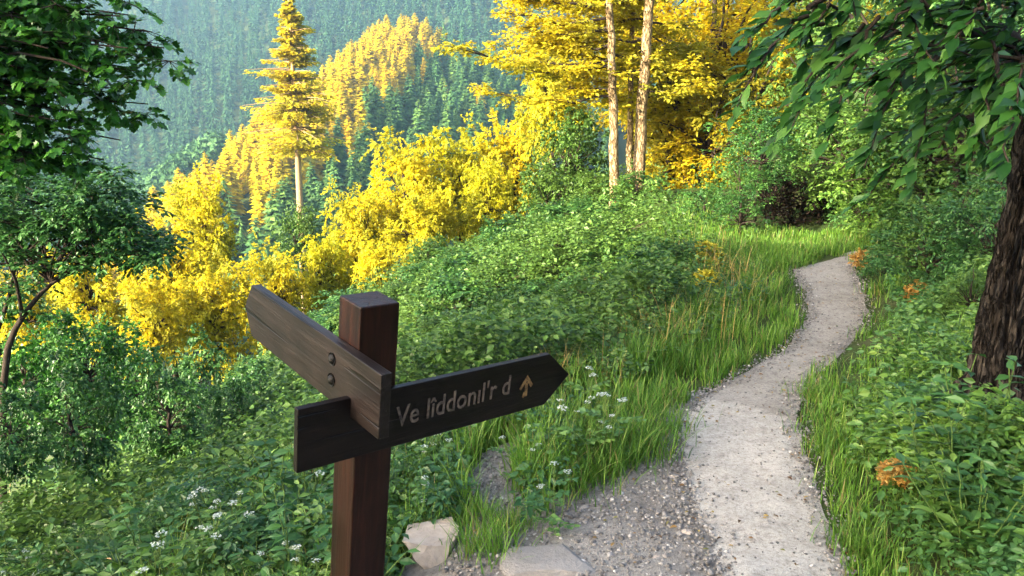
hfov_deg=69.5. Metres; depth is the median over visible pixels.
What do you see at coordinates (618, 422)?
grass tuft
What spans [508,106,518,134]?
spruce
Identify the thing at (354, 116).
larch
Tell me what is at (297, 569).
white flower
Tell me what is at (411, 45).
larch
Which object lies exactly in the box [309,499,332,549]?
tall herb
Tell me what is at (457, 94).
spruce
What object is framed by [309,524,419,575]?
tall herb
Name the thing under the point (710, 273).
yellow shrub
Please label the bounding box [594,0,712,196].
pine
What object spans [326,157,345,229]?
spruce
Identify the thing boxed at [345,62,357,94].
larch
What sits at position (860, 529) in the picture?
grass tuft
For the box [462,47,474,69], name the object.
spruce
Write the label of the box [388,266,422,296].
shrub
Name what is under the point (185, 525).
grass
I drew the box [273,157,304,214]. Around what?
larch
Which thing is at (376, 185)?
spruce
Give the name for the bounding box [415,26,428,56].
larch
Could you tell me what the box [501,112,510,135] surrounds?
spruce
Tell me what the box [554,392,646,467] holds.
white flower
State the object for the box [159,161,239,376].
golden maple
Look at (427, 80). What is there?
spruce
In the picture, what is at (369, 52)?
larch
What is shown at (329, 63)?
larch
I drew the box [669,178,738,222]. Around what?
leafy bush
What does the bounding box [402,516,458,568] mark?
rock
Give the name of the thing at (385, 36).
larch
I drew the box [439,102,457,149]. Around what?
spruce
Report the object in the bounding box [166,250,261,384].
golden maple
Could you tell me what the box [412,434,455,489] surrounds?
white flower
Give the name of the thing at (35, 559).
tall herb
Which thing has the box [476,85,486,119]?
larch
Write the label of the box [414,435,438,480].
white flower
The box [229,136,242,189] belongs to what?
larch
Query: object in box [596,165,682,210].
shrub
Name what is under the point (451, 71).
spruce
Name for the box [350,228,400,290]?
golden maple
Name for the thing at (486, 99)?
spruce
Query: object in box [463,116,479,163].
spruce
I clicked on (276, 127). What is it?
larch
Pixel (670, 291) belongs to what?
shrub
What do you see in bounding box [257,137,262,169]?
larch
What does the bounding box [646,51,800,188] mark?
amber tree
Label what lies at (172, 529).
tall herb
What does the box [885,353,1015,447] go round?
tall herb
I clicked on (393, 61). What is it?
larch
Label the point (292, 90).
tall larch
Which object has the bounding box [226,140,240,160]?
larch
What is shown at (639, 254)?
shrub
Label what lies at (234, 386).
dark bush
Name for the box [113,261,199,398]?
golden maple
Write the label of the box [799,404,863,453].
grass tuft
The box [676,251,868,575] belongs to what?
path
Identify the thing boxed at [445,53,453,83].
spruce
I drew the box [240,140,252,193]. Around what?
larch
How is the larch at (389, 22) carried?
on the ground at (846, 356)
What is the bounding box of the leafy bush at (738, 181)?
[696,147,786,214]
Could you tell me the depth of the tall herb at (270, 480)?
3.61 m
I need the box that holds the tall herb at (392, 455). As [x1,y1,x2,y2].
[389,445,406,500]
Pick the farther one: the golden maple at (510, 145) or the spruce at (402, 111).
the spruce at (402, 111)
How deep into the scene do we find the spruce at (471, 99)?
225.84 m
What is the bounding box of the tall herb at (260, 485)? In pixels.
[227,481,274,538]
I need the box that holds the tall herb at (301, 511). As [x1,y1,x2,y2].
[284,480,332,552]
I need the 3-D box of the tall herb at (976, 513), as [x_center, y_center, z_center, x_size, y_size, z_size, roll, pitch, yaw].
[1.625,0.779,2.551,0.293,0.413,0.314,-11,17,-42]
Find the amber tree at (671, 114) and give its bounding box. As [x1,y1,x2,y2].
[608,17,745,188]
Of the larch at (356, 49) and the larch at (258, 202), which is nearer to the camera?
the larch at (258, 202)
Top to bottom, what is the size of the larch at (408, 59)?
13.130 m
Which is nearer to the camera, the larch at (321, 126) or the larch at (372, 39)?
the larch at (321, 126)
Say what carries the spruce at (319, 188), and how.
on the ground at (846, 356)
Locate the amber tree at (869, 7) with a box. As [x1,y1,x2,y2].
[759,0,950,151]
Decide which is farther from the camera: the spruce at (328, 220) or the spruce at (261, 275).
the spruce at (328, 220)
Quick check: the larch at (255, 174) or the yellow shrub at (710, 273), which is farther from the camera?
the larch at (255, 174)
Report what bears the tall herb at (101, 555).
on the ground at (846, 356)
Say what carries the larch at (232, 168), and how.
on the ground at (846, 356)
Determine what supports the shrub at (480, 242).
on the ground at (846, 356)
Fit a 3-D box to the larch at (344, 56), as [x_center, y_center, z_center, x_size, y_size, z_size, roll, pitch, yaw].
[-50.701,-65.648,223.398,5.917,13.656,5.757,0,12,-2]
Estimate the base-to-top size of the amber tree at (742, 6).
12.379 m
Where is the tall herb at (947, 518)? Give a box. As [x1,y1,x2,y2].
[867,436,1023,560]
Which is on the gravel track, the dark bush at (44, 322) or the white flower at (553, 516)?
the white flower at (553, 516)
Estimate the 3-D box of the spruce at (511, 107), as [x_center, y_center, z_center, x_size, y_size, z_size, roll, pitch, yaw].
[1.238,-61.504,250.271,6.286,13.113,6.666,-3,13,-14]
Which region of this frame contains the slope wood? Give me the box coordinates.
[7,0,1023,501]
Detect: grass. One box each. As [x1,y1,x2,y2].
[1,308,637,575]
[431,191,807,514]
[538,224,778,393]
[672,210,935,273]
[778,241,1013,575]
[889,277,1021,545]
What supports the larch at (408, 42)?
on the ground at (846, 356)
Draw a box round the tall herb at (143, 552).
[130,537,193,575]
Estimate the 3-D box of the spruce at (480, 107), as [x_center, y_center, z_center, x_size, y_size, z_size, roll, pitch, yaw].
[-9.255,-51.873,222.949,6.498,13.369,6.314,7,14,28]
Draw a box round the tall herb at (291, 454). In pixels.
[271,435,329,489]
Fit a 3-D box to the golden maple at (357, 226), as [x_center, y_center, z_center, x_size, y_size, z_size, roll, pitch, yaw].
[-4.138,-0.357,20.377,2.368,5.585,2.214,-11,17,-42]
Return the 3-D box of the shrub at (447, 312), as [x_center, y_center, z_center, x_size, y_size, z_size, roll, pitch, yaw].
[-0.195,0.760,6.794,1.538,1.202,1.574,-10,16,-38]
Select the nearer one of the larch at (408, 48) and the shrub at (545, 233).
the shrub at (545, 233)
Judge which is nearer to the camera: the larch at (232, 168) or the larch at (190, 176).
the larch at (190, 176)
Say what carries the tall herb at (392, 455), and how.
on the ground at (846, 356)
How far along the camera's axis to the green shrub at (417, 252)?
14.61 m
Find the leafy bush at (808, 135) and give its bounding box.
[772,55,951,217]
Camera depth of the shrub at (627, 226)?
10.55 m
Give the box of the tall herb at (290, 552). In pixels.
[227,484,329,575]
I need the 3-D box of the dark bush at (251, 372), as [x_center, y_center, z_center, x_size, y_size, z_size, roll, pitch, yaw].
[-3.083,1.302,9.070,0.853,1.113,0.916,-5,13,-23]
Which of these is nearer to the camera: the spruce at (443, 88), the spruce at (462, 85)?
the spruce at (443, 88)
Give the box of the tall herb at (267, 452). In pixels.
[181,437,329,500]
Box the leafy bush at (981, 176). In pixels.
[919,144,1011,247]
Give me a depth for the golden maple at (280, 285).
17.20 m
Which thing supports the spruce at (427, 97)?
on the ground at (846, 356)
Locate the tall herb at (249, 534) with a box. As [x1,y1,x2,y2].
[224,495,332,570]
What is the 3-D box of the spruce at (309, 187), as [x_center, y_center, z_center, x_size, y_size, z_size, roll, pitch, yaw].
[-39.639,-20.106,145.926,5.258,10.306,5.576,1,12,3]
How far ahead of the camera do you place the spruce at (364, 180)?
158.37 m
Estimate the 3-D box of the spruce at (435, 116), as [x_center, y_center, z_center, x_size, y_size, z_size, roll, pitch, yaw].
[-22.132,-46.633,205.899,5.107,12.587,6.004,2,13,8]
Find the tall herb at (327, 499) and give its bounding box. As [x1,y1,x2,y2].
[312,463,333,526]
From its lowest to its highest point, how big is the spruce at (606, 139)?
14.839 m
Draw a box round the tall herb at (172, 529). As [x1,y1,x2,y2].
[127,513,211,574]
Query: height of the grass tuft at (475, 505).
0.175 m
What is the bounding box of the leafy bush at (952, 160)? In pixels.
[833,30,1019,216]
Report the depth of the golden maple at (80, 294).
17.18 m
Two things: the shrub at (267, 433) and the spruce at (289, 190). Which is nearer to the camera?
the shrub at (267, 433)
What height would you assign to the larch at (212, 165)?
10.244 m
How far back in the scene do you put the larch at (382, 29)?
260.33 m
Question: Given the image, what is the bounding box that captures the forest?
[6,0,1022,195]
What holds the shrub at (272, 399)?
on the ground at (846, 356)
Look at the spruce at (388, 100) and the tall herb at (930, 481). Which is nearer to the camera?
the tall herb at (930, 481)
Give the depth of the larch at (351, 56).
219.78 m
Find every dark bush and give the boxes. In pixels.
[0,304,86,478]
[0,381,60,490]
[5,331,133,497]
[21,307,118,448]
[34,304,137,439]
[82,315,180,453]
[115,350,216,464]
[154,323,233,433]
[198,358,277,451]
[225,352,288,404]
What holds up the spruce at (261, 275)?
on the ground at (846, 356)
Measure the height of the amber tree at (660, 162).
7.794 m
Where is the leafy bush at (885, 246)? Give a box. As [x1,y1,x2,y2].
[864,196,990,299]
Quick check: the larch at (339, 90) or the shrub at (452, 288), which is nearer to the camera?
the shrub at (452, 288)
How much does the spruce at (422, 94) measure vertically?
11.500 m
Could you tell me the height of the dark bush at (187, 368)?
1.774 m
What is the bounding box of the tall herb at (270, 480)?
[231,448,333,529]
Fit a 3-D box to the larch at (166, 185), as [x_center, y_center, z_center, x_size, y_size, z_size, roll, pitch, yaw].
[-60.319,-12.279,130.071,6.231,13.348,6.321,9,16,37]
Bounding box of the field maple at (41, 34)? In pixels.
[0,0,201,201]
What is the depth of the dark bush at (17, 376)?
6.43 m
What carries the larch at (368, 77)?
on the ground at (846, 356)
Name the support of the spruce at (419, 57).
on the ground at (846, 356)
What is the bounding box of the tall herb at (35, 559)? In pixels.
[8,538,68,575]
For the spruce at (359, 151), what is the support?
on the ground at (846, 356)
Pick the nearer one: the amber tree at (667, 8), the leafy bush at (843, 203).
the leafy bush at (843, 203)
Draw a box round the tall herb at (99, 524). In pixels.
[14,510,172,575]
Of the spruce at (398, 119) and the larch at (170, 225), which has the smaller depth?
the larch at (170, 225)
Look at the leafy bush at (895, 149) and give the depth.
8.56 m
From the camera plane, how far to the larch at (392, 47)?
238.28 m
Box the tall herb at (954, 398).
[891,394,1020,500]
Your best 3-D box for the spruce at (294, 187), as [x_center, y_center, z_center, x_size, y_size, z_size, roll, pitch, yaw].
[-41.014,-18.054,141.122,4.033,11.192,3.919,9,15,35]
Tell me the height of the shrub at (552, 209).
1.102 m
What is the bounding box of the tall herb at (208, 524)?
[189,509,254,572]
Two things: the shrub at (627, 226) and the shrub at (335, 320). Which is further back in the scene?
the shrub at (335, 320)
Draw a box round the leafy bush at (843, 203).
[828,172,898,233]
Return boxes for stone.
[499,544,595,575]
[579,504,589,508]
[681,529,694,534]
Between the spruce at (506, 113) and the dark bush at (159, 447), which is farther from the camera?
the spruce at (506, 113)
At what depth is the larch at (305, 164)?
148.49 m
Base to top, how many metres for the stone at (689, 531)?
0.025 m
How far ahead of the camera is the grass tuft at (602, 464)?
3.42 m
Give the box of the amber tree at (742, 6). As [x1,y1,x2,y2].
[598,0,824,158]
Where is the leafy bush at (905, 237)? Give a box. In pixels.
[864,170,1002,285]
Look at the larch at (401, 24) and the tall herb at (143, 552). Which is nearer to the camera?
the tall herb at (143, 552)
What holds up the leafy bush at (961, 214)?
on the ground at (846, 356)
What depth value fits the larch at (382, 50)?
226.76 m
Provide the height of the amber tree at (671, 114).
6.720 m
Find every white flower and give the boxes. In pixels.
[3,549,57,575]
[135,529,182,575]
[165,512,237,574]
[170,491,216,528]
[184,500,253,575]
[190,486,228,526]
[211,490,242,550]
[257,541,288,568]
[270,469,333,525]
[288,544,324,575]
[407,475,436,522]
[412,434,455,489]
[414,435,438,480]
[487,436,545,479]
[524,461,580,535]
[529,399,566,426]
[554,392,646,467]
[563,366,619,427]
[567,396,606,426]
[577,414,621,454]
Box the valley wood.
[0,130,239,267]
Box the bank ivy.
[857,235,1023,563]
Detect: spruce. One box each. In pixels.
[239,218,271,298]
[250,259,266,287]
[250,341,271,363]
[261,186,293,268]
[272,176,296,244]
[281,175,294,212]
[291,169,308,216]
[292,229,321,291]
[303,160,322,209]
[308,179,332,240]
[314,190,344,240]
[321,129,339,180]
[321,158,333,198]
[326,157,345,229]
[331,114,350,176]
[343,148,363,199]
[344,171,360,216]
[350,192,362,234]
[353,127,370,183]
[357,83,375,138]
[359,157,370,194]
[360,118,376,170]
[362,165,390,236]
[367,75,375,112]
[370,86,385,136]
[373,120,383,157]
[381,123,391,161]
[381,138,399,180]
[383,82,401,124]
[383,104,399,147]
[384,156,395,202]
[391,92,407,142]
[395,87,408,132]
[401,74,418,120]
[405,126,416,160]
[409,97,428,137]
[412,64,422,100]
[412,114,426,154]
[413,131,423,154]
[414,37,427,76]
[418,82,426,117]
[420,84,438,120]
[422,67,435,102]
[423,100,434,135]
[423,148,435,192]
[427,53,433,77]
[427,129,442,177]
[429,99,438,128]
[431,56,441,98]
[432,45,443,77]
[434,74,448,108]
[434,87,445,120]
[436,127,445,156]
[437,106,445,127]
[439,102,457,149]
[440,32,448,68]
[444,229,457,246]
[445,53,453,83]
[446,57,456,88]
[447,85,462,126]
[452,55,466,85]
[452,62,461,84]
[452,107,462,143]
[453,50,458,65]
[453,77,461,110]
[457,67,470,105]
[458,84,469,123]
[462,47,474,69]
[462,90,476,120]
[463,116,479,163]
[464,54,471,82]
[466,102,477,130]
[467,64,479,92]
[468,54,482,89]
[475,95,490,134]
[476,47,482,71]
[476,113,485,139]
[480,53,490,81]
[483,70,494,98]
[483,80,491,114]
[486,87,500,125]
[488,63,498,90]
[488,95,502,135]
[496,79,503,110]
[500,100,511,125]
[501,59,511,90]
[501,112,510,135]
[503,76,511,110]
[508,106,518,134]
[509,71,519,94]
[509,89,521,118]
[520,82,526,109]
[556,152,561,167]
[583,148,591,171]
[593,107,599,135]
[599,118,604,136]
[600,127,609,162]
[600,144,608,166]
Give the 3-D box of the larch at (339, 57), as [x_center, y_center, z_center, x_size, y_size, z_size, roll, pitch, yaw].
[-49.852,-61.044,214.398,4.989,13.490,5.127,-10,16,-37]
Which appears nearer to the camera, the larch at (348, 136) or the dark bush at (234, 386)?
the dark bush at (234, 386)
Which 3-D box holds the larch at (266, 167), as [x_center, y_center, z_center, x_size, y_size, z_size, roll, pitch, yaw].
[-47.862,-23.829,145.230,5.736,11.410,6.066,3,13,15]
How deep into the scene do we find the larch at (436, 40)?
270.37 m
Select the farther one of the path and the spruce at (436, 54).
the spruce at (436, 54)
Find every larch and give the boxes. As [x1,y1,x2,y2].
[101,264,119,316]
[145,185,162,224]
[146,214,153,228]
[152,213,173,268]
[155,180,177,225]
[163,183,176,229]
[168,200,178,232]
[172,169,186,190]
[177,173,186,205]
[183,173,192,209]
[188,170,205,206]
[198,153,214,181]
[200,162,212,199]
[208,184,223,226]
[210,159,215,184]
[213,159,238,226]
[215,145,246,215]
[219,148,243,196]
[221,129,242,156]
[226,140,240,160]
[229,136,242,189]
[236,125,247,148]
[239,141,243,157]
[240,0,352,312]
[240,138,255,178]
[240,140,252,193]
[241,115,260,158]
[247,178,267,238]
[248,155,265,201]
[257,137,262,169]
[258,116,266,132]
[258,121,275,164]
[258,142,274,193]
[262,176,272,208]
[264,118,277,138]
[270,158,284,197]
[273,122,293,176]
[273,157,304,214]
[282,130,293,166]
[292,125,322,185]
[300,151,314,188]
[310,121,325,180]
[313,82,329,130]
[317,117,327,139]
[319,64,327,89]
[321,76,326,92]
[324,67,339,112]
[325,60,331,73]
[326,76,335,117]
[328,113,336,142]
[329,76,347,113]
[329,83,349,124]
[335,91,351,137]
[336,55,344,72]
[338,58,345,81]
[338,72,352,125]
[340,49,347,66]
[342,116,355,157]
[343,70,355,111]
[344,46,356,79]
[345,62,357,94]
[349,87,364,128]
[352,99,373,151]
[353,67,370,101]
[353,120,361,148]
[354,43,360,60]
[354,53,363,76]
[356,37,365,56]
[360,51,369,78]
[365,26,370,40]
[365,40,379,76]
[365,74,369,91]
[367,30,374,48]
[368,64,380,83]
[370,25,381,40]
[371,68,381,90]
[373,31,383,57]
[374,50,381,71]
[376,19,382,30]
[377,64,394,99]
[378,22,385,46]
[378,42,390,70]
[378,54,389,81]
[380,77,391,108]
[381,15,391,26]
[382,28,389,58]
[387,29,397,57]
[387,43,391,61]
[389,39,398,73]
[389,64,400,95]
[391,51,397,73]
[394,34,403,65]
[396,14,406,39]
[396,51,407,72]
[396,57,409,95]
[400,30,404,48]
[401,17,416,51]
[402,32,411,52]
[402,43,414,75]
[402,44,414,84]
[408,35,414,60]
[409,45,415,74]
[411,12,419,31]
[413,17,420,50]
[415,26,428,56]
[416,22,428,51]
[420,58,429,83]
[421,41,427,60]
[424,19,429,37]
[427,29,432,49]
[427,35,435,59]
[433,33,442,62]
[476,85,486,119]
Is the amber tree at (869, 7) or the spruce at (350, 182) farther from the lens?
the spruce at (350, 182)
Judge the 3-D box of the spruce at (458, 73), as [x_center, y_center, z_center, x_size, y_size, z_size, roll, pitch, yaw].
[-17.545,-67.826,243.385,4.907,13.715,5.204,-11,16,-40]
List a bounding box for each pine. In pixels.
[428,0,690,205]
[482,0,717,200]
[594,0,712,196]
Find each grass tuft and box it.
[431,477,513,541]
[434,493,563,573]
[470,490,541,545]
[488,446,617,511]
[528,413,615,480]
[539,415,656,497]
[574,395,677,446]
[584,407,692,481]
[607,413,699,463]
[616,393,723,441]
[778,376,842,406]
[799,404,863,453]
[810,496,925,569]
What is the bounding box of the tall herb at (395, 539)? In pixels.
[306,517,408,575]
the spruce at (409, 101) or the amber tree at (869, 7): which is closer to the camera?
the amber tree at (869, 7)
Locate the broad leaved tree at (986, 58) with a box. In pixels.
[716,0,1023,412]
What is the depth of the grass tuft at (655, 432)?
3.58 m
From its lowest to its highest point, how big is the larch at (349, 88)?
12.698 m
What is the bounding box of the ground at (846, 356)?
[0,0,1022,575]
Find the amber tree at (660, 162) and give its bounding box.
[619,97,737,189]
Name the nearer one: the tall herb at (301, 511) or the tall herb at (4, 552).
the tall herb at (301, 511)
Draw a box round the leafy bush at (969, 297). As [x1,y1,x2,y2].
[923,251,986,325]
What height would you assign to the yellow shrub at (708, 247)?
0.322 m
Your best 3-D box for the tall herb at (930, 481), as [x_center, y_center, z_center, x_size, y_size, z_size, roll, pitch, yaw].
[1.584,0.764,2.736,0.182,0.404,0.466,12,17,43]
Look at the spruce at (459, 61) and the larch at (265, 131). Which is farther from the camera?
the spruce at (459, 61)
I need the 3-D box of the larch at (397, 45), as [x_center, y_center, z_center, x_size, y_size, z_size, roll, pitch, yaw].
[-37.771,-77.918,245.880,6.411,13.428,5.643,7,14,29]
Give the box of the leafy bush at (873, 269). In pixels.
[857,244,906,279]
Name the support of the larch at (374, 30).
on the ground at (846, 356)
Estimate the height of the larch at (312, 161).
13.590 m
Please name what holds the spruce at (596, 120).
on the ground at (846, 356)
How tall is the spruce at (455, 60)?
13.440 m
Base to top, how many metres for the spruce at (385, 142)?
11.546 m
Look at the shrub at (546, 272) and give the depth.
9.91 m
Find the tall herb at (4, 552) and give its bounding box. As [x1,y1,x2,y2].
[0,513,37,575]
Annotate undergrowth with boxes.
[0,150,726,563]
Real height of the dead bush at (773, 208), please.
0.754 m
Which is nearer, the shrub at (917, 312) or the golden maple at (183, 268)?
the shrub at (917, 312)
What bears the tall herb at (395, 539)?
on the ground at (846, 356)
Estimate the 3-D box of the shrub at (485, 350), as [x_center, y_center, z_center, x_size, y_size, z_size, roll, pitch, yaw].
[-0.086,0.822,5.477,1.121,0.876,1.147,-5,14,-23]
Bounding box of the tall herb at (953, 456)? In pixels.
[899,450,973,519]
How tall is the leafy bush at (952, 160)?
5.338 m
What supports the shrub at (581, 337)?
on the ground at (846, 356)
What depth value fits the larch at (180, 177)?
132.99 m
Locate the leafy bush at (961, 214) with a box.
[917,182,1006,293]
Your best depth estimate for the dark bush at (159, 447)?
6.55 m
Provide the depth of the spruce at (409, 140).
175.68 m
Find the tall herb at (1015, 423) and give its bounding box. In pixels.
[995,420,1021,472]
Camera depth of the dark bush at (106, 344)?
6.95 m
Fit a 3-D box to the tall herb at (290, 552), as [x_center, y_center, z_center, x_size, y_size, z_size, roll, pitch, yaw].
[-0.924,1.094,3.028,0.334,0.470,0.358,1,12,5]
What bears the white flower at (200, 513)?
on the ground at (846, 356)
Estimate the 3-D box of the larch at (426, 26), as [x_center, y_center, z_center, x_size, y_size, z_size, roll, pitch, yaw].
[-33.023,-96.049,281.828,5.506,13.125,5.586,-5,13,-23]
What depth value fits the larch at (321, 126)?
159.72 m
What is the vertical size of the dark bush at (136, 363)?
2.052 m
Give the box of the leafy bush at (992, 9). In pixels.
[828,0,1023,170]
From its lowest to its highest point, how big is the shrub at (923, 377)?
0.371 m
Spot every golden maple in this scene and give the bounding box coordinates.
[0,247,73,395]
[47,239,133,439]
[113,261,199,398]
[115,202,220,406]
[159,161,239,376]
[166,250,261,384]
[232,230,320,358]
[290,217,356,315]
[316,174,398,292]
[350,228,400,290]
[358,126,452,278]
[380,175,469,277]
[423,109,499,248]
[456,147,525,248]
[476,101,545,225]
[514,14,592,177]
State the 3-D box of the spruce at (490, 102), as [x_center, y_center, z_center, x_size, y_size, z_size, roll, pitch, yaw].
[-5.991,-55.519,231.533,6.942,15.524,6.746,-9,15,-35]
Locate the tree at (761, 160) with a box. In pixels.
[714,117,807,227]
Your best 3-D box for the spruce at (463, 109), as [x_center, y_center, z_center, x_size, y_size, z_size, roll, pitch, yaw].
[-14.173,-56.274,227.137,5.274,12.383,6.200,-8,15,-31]
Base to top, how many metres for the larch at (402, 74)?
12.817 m
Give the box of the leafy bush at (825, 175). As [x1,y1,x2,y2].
[778,81,932,222]
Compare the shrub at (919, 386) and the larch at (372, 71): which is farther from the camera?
the larch at (372, 71)
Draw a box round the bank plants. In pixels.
[794,145,1023,575]
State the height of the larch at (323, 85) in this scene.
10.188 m
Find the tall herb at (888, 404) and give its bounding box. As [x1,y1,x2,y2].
[855,381,1023,511]
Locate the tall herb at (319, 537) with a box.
[313,514,388,551]
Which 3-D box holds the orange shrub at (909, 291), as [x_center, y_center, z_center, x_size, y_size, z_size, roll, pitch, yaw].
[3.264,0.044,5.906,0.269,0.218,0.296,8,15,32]
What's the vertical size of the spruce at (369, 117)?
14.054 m
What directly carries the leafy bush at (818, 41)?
on the ground at (846, 356)
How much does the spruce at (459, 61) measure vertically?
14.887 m
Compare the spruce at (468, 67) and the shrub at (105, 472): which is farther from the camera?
the spruce at (468, 67)
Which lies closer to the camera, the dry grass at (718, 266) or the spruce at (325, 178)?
the dry grass at (718, 266)
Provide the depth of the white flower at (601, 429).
3.53 m
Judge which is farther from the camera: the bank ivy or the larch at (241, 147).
the larch at (241, 147)
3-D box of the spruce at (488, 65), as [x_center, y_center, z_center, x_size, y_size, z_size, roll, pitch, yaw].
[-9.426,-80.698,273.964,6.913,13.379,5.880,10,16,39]
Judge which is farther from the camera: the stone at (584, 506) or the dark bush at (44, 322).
the dark bush at (44, 322)
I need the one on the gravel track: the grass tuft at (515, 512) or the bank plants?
the grass tuft at (515, 512)
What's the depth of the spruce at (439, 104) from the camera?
218.36 m
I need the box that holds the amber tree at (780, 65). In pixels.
[675,0,815,185]
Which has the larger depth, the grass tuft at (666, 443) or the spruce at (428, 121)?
the spruce at (428, 121)
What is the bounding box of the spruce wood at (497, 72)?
[440,22,605,116]
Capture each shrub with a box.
[0,154,196,503]
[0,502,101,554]
[61,460,166,506]
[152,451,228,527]
[212,360,249,389]
[218,424,324,498]
[221,355,275,387]
[244,390,305,414]
[249,358,271,383]
[267,200,329,313]
[272,382,327,416]
[308,288,365,329]
[312,301,339,333]
[321,287,401,330]
[382,281,418,305]
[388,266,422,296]
[398,287,446,329]
[399,258,435,292]
[406,231,448,278]
[407,315,448,337]
[408,270,504,333]
[418,237,476,261]
[423,309,535,364]
[428,247,470,278]
[435,249,498,303]
[454,344,520,370]
[462,260,530,298]
[470,233,505,257]
[474,210,549,260]
[487,224,558,266]
[499,277,561,307]
[512,157,582,222]
[516,244,586,288]
[521,104,609,205]
[522,223,597,269]
[524,198,580,224]
[544,319,617,359]
[550,266,604,308]
[554,195,611,237]
[562,261,618,295]
[567,168,628,209]
[571,211,610,242]
[573,228,638,266]
[586,258,712,330]
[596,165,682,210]
[597,201,648,228]
[597,220,646,249]
[602,229,678,263]
[606,238,700,291]
[690,267,721,288]
[693,239,727,266]
[847,248,872,267]
[865,224,893,242]
[875,458,916,489]
[881,199,912,222]
[882,305,948,343]
[888,234,922,256]
[891,382,944,419]
[901,279,933,302]
[904,353,965,390]
[911,340,940,356]
[915,295,966,318]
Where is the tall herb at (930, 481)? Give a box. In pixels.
[912,452,970,526]
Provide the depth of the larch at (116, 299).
117.07 m
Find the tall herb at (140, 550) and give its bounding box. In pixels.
[114,544,186,575]
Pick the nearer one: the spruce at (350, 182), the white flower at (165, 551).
the white flower at (165, 551)
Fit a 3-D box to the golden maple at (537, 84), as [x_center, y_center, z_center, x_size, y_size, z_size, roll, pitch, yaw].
[1.147,-4.058,20.593,2.150,6.669,2.233,-6,14,-24]
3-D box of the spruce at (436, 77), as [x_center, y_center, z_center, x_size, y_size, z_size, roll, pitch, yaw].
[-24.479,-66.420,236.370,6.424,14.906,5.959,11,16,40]
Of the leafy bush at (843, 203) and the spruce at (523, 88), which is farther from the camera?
the spruce at (523, 88)
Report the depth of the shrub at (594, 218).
11.71 m
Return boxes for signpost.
[245,284,568,575]
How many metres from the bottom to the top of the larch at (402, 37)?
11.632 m
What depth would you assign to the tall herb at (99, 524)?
3.38 m
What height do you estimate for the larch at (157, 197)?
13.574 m
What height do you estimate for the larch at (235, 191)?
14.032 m
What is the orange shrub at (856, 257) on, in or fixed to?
on the ground at (846, 356)
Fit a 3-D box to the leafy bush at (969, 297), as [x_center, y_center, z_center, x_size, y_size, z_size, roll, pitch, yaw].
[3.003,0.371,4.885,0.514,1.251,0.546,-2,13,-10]
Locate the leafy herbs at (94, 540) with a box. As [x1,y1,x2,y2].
[0,228,775,575]
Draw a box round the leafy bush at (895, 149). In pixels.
[817,65,1018,240]
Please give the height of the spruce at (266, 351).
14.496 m
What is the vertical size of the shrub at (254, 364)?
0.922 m
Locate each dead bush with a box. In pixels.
[741,165,807,219]
[753,165,839,226]
[800,184,854,224]
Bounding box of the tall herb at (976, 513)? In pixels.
[949,453,1023,558]
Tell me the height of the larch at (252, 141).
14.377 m
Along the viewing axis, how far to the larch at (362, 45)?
235.03 m
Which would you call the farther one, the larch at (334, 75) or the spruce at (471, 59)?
the spruce at (471, 59)
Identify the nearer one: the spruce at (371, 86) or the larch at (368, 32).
the spruce at (371, 86)
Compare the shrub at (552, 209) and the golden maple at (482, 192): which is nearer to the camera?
the shrub at (552, 209)
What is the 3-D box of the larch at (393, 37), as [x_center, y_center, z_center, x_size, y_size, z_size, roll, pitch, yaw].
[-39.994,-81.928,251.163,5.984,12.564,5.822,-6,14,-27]
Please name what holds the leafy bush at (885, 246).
on the ground at (846, 356)
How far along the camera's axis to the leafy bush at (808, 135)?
10.17 m
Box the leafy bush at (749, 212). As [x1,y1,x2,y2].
[699,182,784,237]
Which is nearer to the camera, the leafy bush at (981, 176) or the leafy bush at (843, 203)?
the leafy bush at (981, 176)
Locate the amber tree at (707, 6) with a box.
[654,0,885,171]
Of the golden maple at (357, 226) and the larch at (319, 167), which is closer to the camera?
the golden maple at (357, 226)
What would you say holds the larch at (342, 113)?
on the ground at (846, 356)
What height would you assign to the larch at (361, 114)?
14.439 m
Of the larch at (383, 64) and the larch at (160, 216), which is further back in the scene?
the larch at (383, 64)
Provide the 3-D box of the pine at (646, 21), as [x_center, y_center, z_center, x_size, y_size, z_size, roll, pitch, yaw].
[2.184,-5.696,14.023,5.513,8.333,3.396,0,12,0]
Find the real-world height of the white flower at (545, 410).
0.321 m
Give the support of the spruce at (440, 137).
on the ground at (846, 356)
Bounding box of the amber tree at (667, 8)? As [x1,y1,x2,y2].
[539,0,740,175]
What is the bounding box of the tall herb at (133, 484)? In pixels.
[96,467,162,542]
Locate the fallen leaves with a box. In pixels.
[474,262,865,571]
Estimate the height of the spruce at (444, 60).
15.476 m
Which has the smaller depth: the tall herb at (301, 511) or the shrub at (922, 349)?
the tall herb at (301, 511)
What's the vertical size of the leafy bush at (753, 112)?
4.932 m
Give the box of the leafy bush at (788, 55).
[748,0,901,176]
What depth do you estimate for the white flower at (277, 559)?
3.08 m
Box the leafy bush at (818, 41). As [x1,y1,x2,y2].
[747,0,1022,175]
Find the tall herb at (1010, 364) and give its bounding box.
[963,355,1023,482]
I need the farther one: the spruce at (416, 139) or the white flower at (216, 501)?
the spruce at (416, 139)
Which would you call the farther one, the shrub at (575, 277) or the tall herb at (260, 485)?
the shrub at (575, 277)
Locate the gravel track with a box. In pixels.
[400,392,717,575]
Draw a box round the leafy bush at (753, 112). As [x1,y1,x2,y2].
[690,93,829,195]
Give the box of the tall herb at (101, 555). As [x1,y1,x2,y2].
[74,489,179,574]

